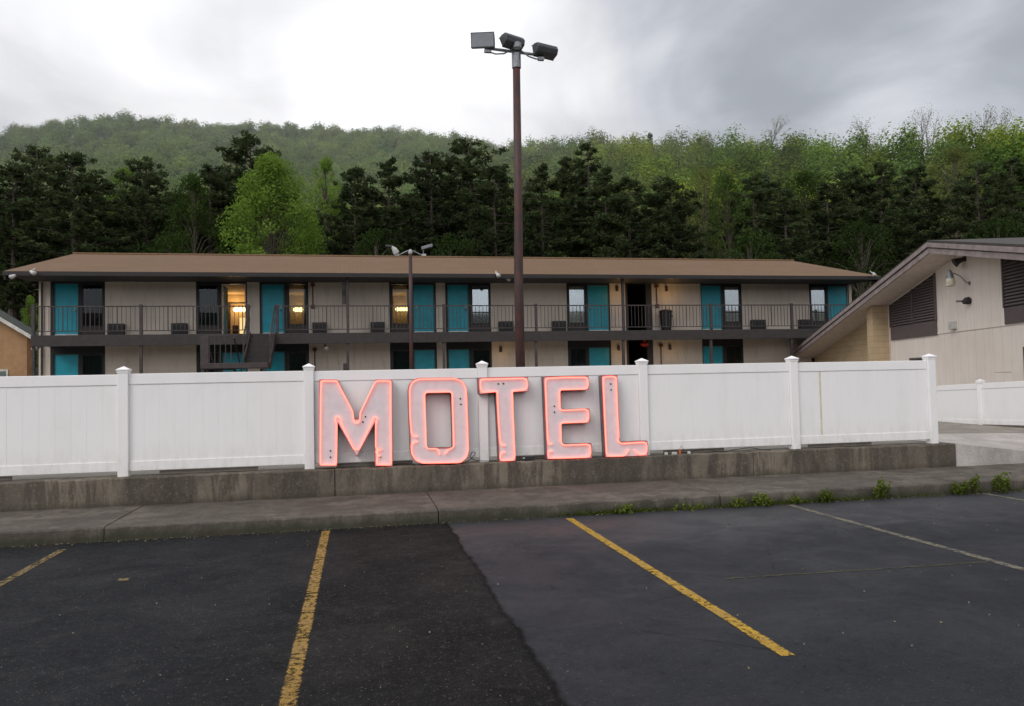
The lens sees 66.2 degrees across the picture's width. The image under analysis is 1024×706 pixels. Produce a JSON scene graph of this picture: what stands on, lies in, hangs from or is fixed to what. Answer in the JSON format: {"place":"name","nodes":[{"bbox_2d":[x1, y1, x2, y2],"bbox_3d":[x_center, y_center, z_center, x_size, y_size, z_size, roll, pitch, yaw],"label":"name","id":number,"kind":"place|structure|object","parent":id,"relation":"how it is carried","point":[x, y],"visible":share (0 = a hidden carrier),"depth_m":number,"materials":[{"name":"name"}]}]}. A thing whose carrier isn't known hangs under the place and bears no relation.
{"place":"outdoors","nodes":[
{"label":"outdoors","id":0,"kind":"place"},
{"bbox_2d":[0,145,907,495],"bbox_3d":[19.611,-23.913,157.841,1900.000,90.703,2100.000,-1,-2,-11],"label":"ground","id":1,"kind":"structure","parent":0,"point":[38,319],"depth_m":67.10,"materials":[{"name":"green plant"}]},
{"bbox_2d":[0,310,38,387],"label":"tan house","id":2,"kind":"structure","parent":1,"relation":"on","point":[15,347],"depth_m":33.43,"materials":[{"name":"paint"}]},
{"bbox_2d":[20,295,38,374],"bbox_3d":[-22.881,-0.034,37.322,1.299,5.496,1.418,-1,-2,-14],"label":"shrub","id":3,"kind":"object","parent":1,"relation":"on","point":[29,303],"visible":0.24,"depth_m":37.37,"materials":[{"name":"green plant"}]},
{"bbox_2d":[0,163,70,316],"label":"pine tree","id":4,"kind":"object","parent":1,"relation":"on","point":[13,285],"visible":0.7,"depth_m":47.43,"materials":[{"name":"green plant"}]},
{"bbox_2d":[0,143,97,363],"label":"pine tree","id":5,"kind":"object","parent":1,"relation":"on","point":[34,159],"visible":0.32,"depth_m":50.23,"materials":[{"name":"green plant"}]},
{"bbox_2d":[12,150,147,290],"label":"pine tree","id":6,"kind":"object","parent":1,"relation":"on","point":[79,188],"visible":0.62,"depth_m":46.82,"materials":[{"name":"green plant"}]},
{"bbox_2d":[55,182,140,255],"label":"pine tree","id":7,"kind":"object","parent":1,"relation":"on","point":[98,194],"visible":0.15,"depth_m":50.32,"materials":[{"name":"green plant"}]},
{"bbox_2d":[90,167,150,243],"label":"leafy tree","id":8,"kind":"object","parent":1,"relation":"on","point":[119,180],"visible":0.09,"depth_m":57.89,"materials":[{"name":"green plant"}]},
{"bbox_2d":[107,155,192,252],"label":"pine tree","id":9,"kind":"object","parent":1,"relation":"on","point":[153,217],"visible":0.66,"depth_m":51.90,"materials":[{"name":"green plant"}]},
{"bbox_2d":[135,230,193,253],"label":"bush","id":10,"kind":"object","parent":1,"relation":"on","point":[167,244],"visible":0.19,"depth_m":45.53,"materials":[{"name":"green plant"}]},
{"bbox_2d":[160,173,226,253],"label":"leafy tree","id":11,"kind":"object","parent":1,"relation":"on","point":[191,203],"visible":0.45,"depth_m":51.07,"materials":[{"name":"green plant"}]},
{"bbox_2d":[171,187,256,252],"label":"pine tree","id":12,"kind":"object","parent":1,"relation":"on","point":[224,197],"visible":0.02,"depth_m":59.76,"materials":[{"name":"green plant"}]},
{"bbox_2d":[174,163,256,253],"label":"pine tree","id":13,"kind":"object","parent":1,"relation":"on","point":[207,175],"visible":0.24,"depth_m":57.28,"materials":[{"name":"green plant"}]},
{"bbox_2d":[194,129,298,247],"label":"pine tree","id":14,"kind":"object","parent":1,"relation":"on","point":[241,145],"visible":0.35,"depth_m":59.16,"materials":[{"name":"green plant"}]},
{"bbox_2d":[215,151,328,254],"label":"leafy tree","id":15,"kind":"object","parent":1,"relation":"on","point":[270,167],"visible":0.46,"depth_m":47.80,"materials":[{"name":"green plant"}]},
{"bbox_2d":[300,156,343,254],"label":"leafy tree","id":16,"kind":"object","parent":1,"relation":"on","point":[325,170],"visible":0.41,"depth_m":58.77,"materials":[{"name":"green plant"}]},
{"bbox_2d":[288,200,370,254],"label":"pine tree","id":17,"kind":"object","parent":1,"relation":"on","point":[331,215],"visible":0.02,"depth_m":66.19,"materials":[{"name":"green plant"}]},
{"bbox_2d":[310,165,394,255],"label":"pine tree","id":18,"kind":"object","parent":1,"relation":"on","point":[354,174],"visible":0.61,"depth_m":52.05,"materials":[{"name":"green plant"}]},
{"bbox_2d":[351,227,404,255],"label":"bush","id":19,"kind":"object","parent":1,"relation":"on","point":[377,235],"visible":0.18,"depth_m":48.04,"materials":[{"name":"green plant"}]},
{"bbox_2d":[341,156,433,255],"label":"pine tree","id":20,"kind":"object","parent":1,"relation":"on","point":[405,243],"visible":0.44,"depth_m":53.22,"materials":[{"name":"green plant"}]},
{"bbox_2d":[392,149,476,255],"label":"pine tree","id":21,"kind":"object","parent":1,"relation":"on","point":[423,186],"visible":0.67,"depth_m":56.84,"materials":[{"name":"green plant"}]},
{"bbox_2d":[2,252,881,386],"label":"motel building","id":22,"kind":"structure","parent":1,"relation":"on","point":[111,313],"depth_m":31.31,"materials":[{"name":"brown paint"}]},
{"bbox_2d":[55,284,77,334],"bbox_3d":[-16.413,-1.539,28.943,0.773,1.978,0.095,-1,-2,-11],"label":"door","id":23,"kind":"structure","parent":22,"relation":"in","point":[65,295],"depth_m":28.95,"materials":[{"name":"teal paint"}]},
{"bbox_2d":[55,355,77,386],"bbox_3d":[-16.363,1.010,28.868,0.773,1.860,0.040,-1,-2,-11],"label":"door","id":24,"kind":"structure","parent":22,"relation":"in","point":[64,364],"depth_m":28.87,"materials":[{"name":"teal paint"}]},
{"bbox_2d":[81,284,102,326],"bbox_3d":[-15.546,-1.758,29.172,0.753,1.600,0.192,-1,-2,-11],"label":"window frame","id":25,"kind":"structure","parent":22,"relation":"in","point":[91,294],"depth_m":29.22,"materials":[{"name":"black glass"}]},
{"bbox_2d":[81,354,103,374],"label":"window frame","id":26,"kind":"structure","parent":22,"relation":"in","point":[91,364],"depth_m":29.13,"materials":[{"name":"black glass"}]},
{"bbox_2d":[198,284,218,325],"bbox_3d":[-11.564,-1.814,29.954,0.746,1.600,0.192,-1,-2,-11],"label":"window frame","id":27,"kind":"structure","parent":22,"relation":"in","point":[208,295],"depth_m":30.01,"materials":[{"name":"black glass"}]},
{"bbox_2d":[223,286,228,333],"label":"door","id":28,"kind":"structure","parent":22,"relation":"in","point":[225,290],"depth_m":30.33,"materials":[{"name":"teal paint"}]},
{"bbox_2d":[223,353,245,382],"bbox_3d":[-10.590,0.930,30.002,0.824,1.860,0.040,-1,-2,-11],"label":"door","id":29,"kind":"structure","parent":22,"relation":"in","point":[228,355],"depth_m":30.00,"materials":[{"name":"teal paint"}]},
{"bbox_2d":[262,285,283,332],"bbox_3d":[-9.232,-1.640,30.354,0.791,1.978,0.095,-1,-2,-11],"label":"door","id":30,"kind":"structure","parent":22,"relation":"in","point":[272,295],"depth_m":30.35,"materials":[{"name":"teal paint"}]},
{"bbox_2d":[267,352,283,370],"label":"door","id":31,"kind":"structure","parent":22,"relation":"in","point":[278,357],"depth_m":30.31,"materials":[{"name":"teal paint"}]},
{"bbox_2d":[288,284,306,325],"bbox_3d":[-8.350,-1.859,30.586,0.712,1.600,0.192,-1,-2,-11],"label":"window frame","id":32,"kind":"structure","parent":22,"relation":"in","point":[305,286],"depth_m":30.55,"materials":[{"name":"black metal"}]},
{"bbox_2d":[288,351,306,370],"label":"window frame","id":33,"kind":"structure","parent":22,"relation":"in","point":[296,360],"depth_m":30.55,"materials":[{"name":"black glass"}]},
{"bbox_2d":[392,350,409,379],"bbox_3d":[-4.379,0.704,31.255,0.748,1.620,0.192,-1,-2,-11],"label":"window frame","id":34,"kind":"structure","parent":22,"relation":"in","point":[400,358],"depth_m":31.33,"materials":[{"name":"black glass"}]},
{"bbox_2d":[413,286,433,331],"bbox_3d":[-3.537,-1.719,31.474,0.785,1.978,0.095,-1,-2,-11],"label":"door","id":35,"kind":"structure","parent":22,"relation":"in","point":[423,295],"depth_m":31.48,"materials":[{"name":"teal paint"}]},
{"bbox_2d":[415,350,434,368],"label":"door","id":36,"kind":"structure","parent":22,"relation":"in","point":[423,359],"depth_m":31.40,"materials":[{"name":"teal paint"}]},
{"bbox_2d":[448,286,467,331],"bbox_3d":[-2.179,-1.738,31.740,0.799,1.978,0.095,-1,-2,-11],"label":"door","id":37,"kind":"structure","parent":22,"relation":"in","point":[457,295],"depth_m":31.74,"materials":[{"name":"teal paint"}]},
{"bbox_2d":[449,350,468,378],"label":"door","id":38,"kind":"structure","parent":22,"relation":"in","point":[458,359],"depth_m":31.67,"materials":[{"name":"teal paint"}]},
{"bbox_2d":[471,285,489,323],"bbox_3d":[-1.292,-1.957,31.973,0.760,1.600,0.192,-1,-2,-11],"label":"window frame","id":39,"kind":"structure","parent":22,"relation":"in","point":[480,294],"depth_m":32.03,"materials":[{"name":"black glass"}]},
{"bbox_2d":[472,349,490,367],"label":"window frame","id":40,"kind":"structure","parent":22,"relation":"in","point":[478,355],"depth_m":31.94,"materials":[{"name":"black glass"}]},
{"bbox_2d":[568,285,585,323],"bbox_3d":[2.683,-2.013,32.754,0.741,1.600,0.192,-1,-2,-11],"label":"window frame","id":41,"kind":"structure","parent":22,"relation":"in","point":[576,293],"depth_m":32.82,"materials":[{"name":"black glass"}]},
{"bbox_2d":[569,348,586,365],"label":"window frame","id":42,"kind":"structure","parent":22,"relation":"in","point":[578,356],"depth_m":32.74,"materials":[{"name":"black glass"}]},
{"bbox_2d":[588,286,608,330],"bbox_3d":[3.603,-1.818,32.897,0.862,1.978,0.055,-1,-2,-11],"label":"door","id":43,"kind":"structure","parent":22,"relation":"in","point":[597,295],"depth_m":32.88,"materials":[{"name":"teal paint"}]},
{"bbox_2d":[589,348,608,375],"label":"door","id":44,"kind":"structure","parent":22,"relation":"in","point":[598,356],"depth_m":32.80,"materials":[{"name":"teal paint"}]},
{"bbox_2d":[659,309,672,329],"bbox_3d":[6.449,-1.357,32.917,0.564,0.941,0.560,-1,-2,-11],"label":"trash can","id":45,"kind":"object","parent":22,"relation":"on","point":[663,323],"visible":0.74,"depth_m":32.73,"materials":[{"name":"black plastic"}]},
{"bbox_2d":[701,286,721,329],"bbox_3d":[8.594,-1.888,33.857,0.877,1.978,0.095,-1,-2,-11],"label":"door","id":46,"kind":"structure","parent":22,"relation":"in","point":[710,294],"depth_m":33.87,"materials":[{"name":"teal paint"}]},
{"bbox_2d":[703,347,722,363],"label":"door","id":47,"kind":"structure","parent":22,"relation":"in","point":[717,351],"depth_m":33.80,"materials":[{"name":"teal paint"}]},
{"bbox_2d":[724,286,740,322],"bbox_3d":[9.514,-2.108,34.096,0.762,1.600,0.192,-1,-2,-11],"label":"window frame","id":48,"kind":"structure","parent":22,"relation":"in","point":[731,293],"depth_m":34.17,"materials":[{"name":"black glass"}]},
{"bbox_2d":[725,346,741,363],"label":"window frame","id":49,"kind":"structure","parent":22,"relation":"in","point":[733,353],"depth_m":34.07,"materials":[{"name":"black glass"}]},
{"bbox_2d":[810,286,826,321],"bbox_3d":[13.556,-2.165,34.890,0.776,1.600,0.192,-1,-2,-11],"label":"window frame","id":50,"kind":"structure","parent":22,"relation":"in","point":[817,294],"depth_m":34.97,"materials":[{"name":"black glass"}]},
{"bbox_2d":[828,287,846,319],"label":"door","id":51,"kind":"structure","parent":22,"relation":"in","point":[836,295],"depth_m":35.03,"materials":[{"name":"teal paint"}]},
{"bbox_2d":[430,232,477,255],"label":"bush","id":52,"kind":"object","parent":1,"relation":"on","point":[453,244],"visible":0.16,"depth_m":48.79,"materials":[{"name":"green plant"}]},
{"bbox_2d":[401,136,530,256],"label":"pine tree","id":53,"kind":"object","parent":1,"relation":"on","point":[465,169],"visible":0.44,"depth_m":58.45,"materials":[{"name":"green plant"}]},
{"bbox_2d":[443,166,534,256],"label":"pine tree","id":54,"kind":"object","parent":1,"relation":"on","point":[488,189],"visible":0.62,"depth_m":53.76,"materials":[{"name":"green plant"}]},
{"bbox_2d":[0,108,1023,291],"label":"hillside forest","id":55,"kind":"object","parent":1,"relation":"on","point":[180,149],"visible":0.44,"depth_m":142.94,"materials":[{"name":"green plant"}]},
{"bbox_2d":[496,191,554,256],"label":"pine tree","id":56,"kind":"object","parent":1,"relation":"on","point":[527,200],"visible":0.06,"depth_m":69.68,"materials":[{"name":"green plant"}]},
{"bbox_2d":[509,162,580,256],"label":"pine tree","id":57,"kind":"object","parent":1,"relation":"on","point":[550,243],"visible":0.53,"depth_m":55.35,"materials":[{"name":"green plant"}]},
{"bbox_2d":[530,156,608,256],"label":"pine tree","id":58,"kind":"object","parent":1,"relation":"on","point":[565,176],"visible":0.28,"depth_m":59.43,"materials":[{"name":"green plant"}]},
{"bbox_2d":[552,142,636,257],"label":"pine tree","id":59,"kind":"object","parent":1,"relation":"on","point":[579,166],"visible":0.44,"depth_m":57.54,"materials":[{"name":"green plant"}]},
{"bbox_2d":[574,165,646,257],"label":"pine tree","id":60,"kind":"object","parent":1,"relation":"on","point":[594,227],"visible":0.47,"depth_m":55.17,"materials":[{"name":"green plant"}]},
{"bbox_2d":[579,176,668,257],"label":"pine tree","id":61,"kind":"object","parent":1,"relation":"on","point":[623,197],"visible":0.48,"depth_m":54.38,"materials":[{"name":"green plant"}]},
{"bbox_2d":[622,204,693,258],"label":"pine tree","id":62,"kind":"object","parent":1,"relation":"on","point":[660,212],"visible":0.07,"depth_m":67.97,"materials":[{"name":"green plant"}]},
{"bbox_2d":[621,176,718,258],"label":"pine tree","id":63,"kind":"object","parent":1,"relation":"on","point":[673,232],"visible":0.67,"depth_m":54.99,"materials":[{"name":"green plant"}]},
{"bbox_2d":[638,197,726,258],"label":"leafy tree","id":64,"kind":"object","parent":1,"relation":"on","point":[686,224],"visible":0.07,"depth_m":67.01,"materials":[{"name":"green plant"}]},
{"bbox_2d":[680,166,729,258],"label":"leafy tree","id":65,"kind":"object","parent":1,"relation":"on","point":[705,182],"visible":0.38,"depth_m":62.53,"materials":[{"name":"green plant"}]},
{"bbox_2d":[699,171,755,258],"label":"leafy tree","id":66,"kind":"object","parent":1,"relation":"on","point":[723,186],"visible":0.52,"depth_m":57.30,"materials":[{"name":"green plant"}]},
{"bbox_2d":[710,190,781,258],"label":"leafy tree","id":67,"kind":"object","parent":1,"relation":"on","point":[749,201],"visible":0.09,"depth_m":71.01,"materials":[{"name":"green plant"}]},
{"bbox_2d":[718,230,783,259],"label":"bush","id":68,"kind":"object","parent":1,"relation":"on","point":[752,241],"visible":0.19,"depth_m":52.48,"materials":[{"name":"green plant"}]},
{"bbox_2d":[701,172,809,262],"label":"pine tree","id":69,"kind":"object","parent":1,"relation":"on","point":[759,195],"visible":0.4,"depth_m":58.20,"materials":[{"name":"green plant"}]},
{"bbox_2d":[730,181,807,256],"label":"pine tree","id":70,"kind":"object","parent":1,"relation":"on","point":[768,185],"visible":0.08,"depth_m":70.80,"materials":[{"name":"green plant"}]},
{"bbox_2d":[739,188,827,264],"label":"pine tree","id":71,"kind":"object","parent":1,"relation":"on","point":[791,205],"visible":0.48,"depth_m":57.05,"materials":[{"name":"green plant"}]},
{"bbox_2d":[770,170,848,266],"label":"leafy tree","id":72,"kind":"object","parent":1,"relation":"on","point":[804,176],"visible":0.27,"depth_m":66.10,"materials":[{"name":"green plant"}]},
{"bbox_2d":[783,181,881,286],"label":"pine tree","id":73,"kind":"object","parent":1,"relation":"on","point":[820,217],"visible":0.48,"depth_m":60.08,"materials":[{"name":"green plant"}]},
{"bbox_2d":[819,218,899,299],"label":"bush","id":74,"kind":"object","parent":1,"relation":"on","point":[861,268],"visible":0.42,"depth_m":54.12,"materials":[{"name":"green plant"}]},
{"bbox_2d":[813,166,908,284],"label":"pine tree","id":75,"kind":"object","parent":1,"relation":"on","point":[865,197],"visible":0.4,"depth_m":63.39,"materials":[{"name":"green plant"}]},
{"bbox_2d":[838,162,943,276],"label":"pine tree","id":76,"kind":"object","parent":1,"relation":"on","point":[893,222],"visible":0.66,"depth_m":61.96,"materials":[{"name":"green plant"}]},
{"bbox_2d":[871,165,962,262],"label":"pine tree","id":77,"kind":"object","parent":1,"relation":"on","point":[935,206],"visible":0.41,"depth_m":65.30,"materials":[{"name":"green plant"}]},
{"bbox_2d":[915,146,996,242],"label":"leafy tree","id":78,"kind":"object","parent":1,"relation":"on","point":[958,159],"visible":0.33,"depth_m":71.60,"materials":[{"name":"green plant"}]},
{"bbox_2d":[929,160,1020,239],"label":"pine tree","id":79,"kind":"object","parent":1,"relation":"on","point":[987,182],"visible":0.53,"depth_m":62.18,"materials":[{"name":"green plant"}]},
{"bbox_2d":[964,215,1023,238],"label":"bush","id":80,"kind":"object","parent":1,"relation":"on","point":[1001,224],"visible":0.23,"depth_m":56.26,"materials":[{"name":"green plant"}]},
{"bbox_2d":[975,157,1023,237],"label":"pine tree","id":81,"kind":"object","parent":1,"relation":"on","point":[1005,180],"visible":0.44,"depth_m":58.40,"materials":[{"name":"green plant"}]},
{"bbox_2d":[0,491,1023,705],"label":"parking lot","id":82,"kind":"structure","parent":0,"point":[663,643],"depth_m":5.66,"materials":[{"name":"black asphalt"}]},
{"bbox_2d":[0,549,65,585],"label":"parking stripe","id":83,"kind":"object","parent":82,"relation":"on","point":[26,569],"visible":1,"depth_m":7.42,"materials":[{"name":"yellow paint"}]},
{"bbox_2d":[279,531,329,705],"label":"parking stripe","id":84,"kind":"object","parent":82,"relation":"on","point":[287,689],"visible":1,"depth_m":5.37,"materials":[{"name":"yellow paint"}]},
{"bbox_2d":[566,518,794,655],"bbox_3d":[1.168,1.899,7.089,0.112,0.001,4.950,-1,-2,-11],"label":"parking stripe","id":85,"kind":"object","parent":82,"relation":"on","point":[765,641],"visible":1,"depth_m":5.97,"materials":[{"name":"yellow paint"}]},
{"bbox_2d":[498,488,1022,518],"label":"weeds","id":86,"kind":"object","parent":82,"relation":"on","point":[651,509],"visible":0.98,"depth_m":10.07,"materials":[{"name":"green plant"}]},
{"bbox_2d":[751,491,774,505],"bbox_3d":[3.237,1.896,10.155,0.298,0.236,0.180,-1,-2,-11],"label":"weed","id":87,"kind":"object","parent":82,"relation":"on","point":[765,500],"visible":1,"depth_m":10.15,"materials":[{"name":"green plant"}]},
{"bbox_2d":[872,476,892,498],"bbox_3d":[4.945,1.796,10.487,0.289,0.329,0.172,-2,-2,12],"label":"weed","id":88,"kind":"object","parent":82,"relation":"on","point":[879,487],"visible":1,"depth_m":10.49,"materials":[{"name":"green plant"}]},
{"bbox_2d":[788,505,1023,570],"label":"parking stripe","id":89,"kind":"object","parent":82,"relation":"on","point":[961,552],"visible":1,"depth_m":7.86,"materials":[{"name":"paint"}]},
{"bbox_2d":[992,473,1007,492],"bbox_3d":[6.725,1.808,10.846,0.210,0.286,0.194,-1,-2,-11],"label":"weed","id":90,"kind":"object","parent":82,"relation":"on","point":[997,486],"visible":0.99,"depth_m":10.84,"materials":[{"name":"green plant"}]},
{"bbox_2d":[0,463,1023,546],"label":"sidewalk","id":91,"kind":"structure","parent":0,"point":[67,526],"depth_m":9.92,"materials":[{"name":"concrete"}]},
{"bbox_2d":[0,442,955,511],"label":"retaining wall","id":92,"kind":"structure","parent":91,"relation":"on","point":[110,491],"depth_m":11.08,"materials":[{"name":"concrete"}]},
{"bbox_2d":[319,379,392,465],"bbox_3d":[-2.176,0.976,10.964,1.011,1.230,0.188,-1,-3,-11],"label":"neon letter","id":93,"kind":"object","parent":92,"relation":"on","point":[335,409],"visible":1,"depth_m":10.89,"materials":[{"name":"pink metal"}]},
{"bbox_2d":[407,377,468,463],"bbox_3d":[-1.047,0.963,11.186,0.851,1.226,0.188,-1,-3,-11],"label":"neon letter","id":94,"kind":"object","parent":92,"relation":"on","point":[456,452],"visible":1,"depth_m":11.12,"materials":[{"name":"pink metal"}]},
{"bbox_2d":[0,354,938,479],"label":"vinyl fence","id":95,"kind":"object","parent":92,"relation":"on","point":[121,424],"visible":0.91,"depth_m":11.26,"materials":[{"name":"white plastic"}]},
{"bbox_2d":[477,377,528,461],"bbox_3d":[-0.120,0.956,11.367,0.729,1.212,0.188,-1,-3,-11],"label":"neon letter","id":96,"kind":"object","parent":92,"relation":"on","point":[502,389],"visible":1,"depth_m":11.31,"materials":[{"name":"pink metal"}]},
{"bbox_2d":[541,376,591,458],"bbox_3d":[0.803,0.946,11.549,0.692,1.208,0.188,-1,-3,-11],"label":"neon letter","id":97,"kind":"object","parent":92,"relation":"on","point":[555,416],"visible":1,"depth_m":11.47,"materials":[{"name":"pink metal"}]},
{"bbox_2d":[598,375,647,456],"bbox_3d":[1.661,0.933,11.717,0.684,1.210,0.188,-1,-3,-11],"label":"neon letter","id":98,"kind":"object","parent":92,"relation":"on","point":[613,445],"visible":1,"depth_m":11.63,"materials":[{"name":"pink metal"}]},
{"bbox_2d":[0,421,1023,479],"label":"yard pavement","id":99,"kind":"structure","parent":0,"point":[952,428],"depth_m":13.10,"materials":[{"name":"grey concrete"}]},
{"bbox_2d":[385,244,432,379],"bbox_3d":[-3.213,-0.797,24.844,1.485,5.340,0.247,-1,-2,-11],"label":"yard lamp","id":100,"kind":"object","parent":99,"relation":"on","point":[396,251],"visible":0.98,"depth_m":24.88,"materials":[{"name":"brown metal"}]},
{"bbox_2d":[471,32,557,366],"bbox_3d":[0.151,-2.758,18.047,2.063,9.193,0.511,-1,-2,-11],"label":"light pole","id":101,"kind":"object","parent":99,"relation":"on","point":[514,44],"visible":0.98,"depth_m":18.05,"materials":[{"name":"brown metal"}]},
{"bbox_2d":[793,237,1023,385],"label":"lobby building","id":102,"kind":"structure","parent":99,"relation":"on","point":[955,307],"depth_m":22.69,"materials":[{"name":"beige paint"}]},
{"bbox_2d":[936,379,1023,424],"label":"vinyl fence","id":103,"kind":"object","parent":99,"relation":"on","point":[981,402],"visible":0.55,"depth_m":18.25,"materials":[{"name":"white plastic"}]},
{"bbox_2d":[0,0,1023,183],"label":"sky","id":104,"kind":"structure","parent":0,"point":[656,67],"materials":[{"name":"grey"}]},
{"bbox_2d":[1,490,1023,705],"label":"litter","id":105,"kind":"object","parent":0,"point":[509,547],"visible":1,"depth_m":8.79,"materials":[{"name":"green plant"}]},
{"bbox_2d":[908,433,1023,465],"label":"driveway ramp","id":106,"kind":"structure","parent":0,"point":[974,449],"depth_m":12.91,"materials":[{"name":"concrete"}]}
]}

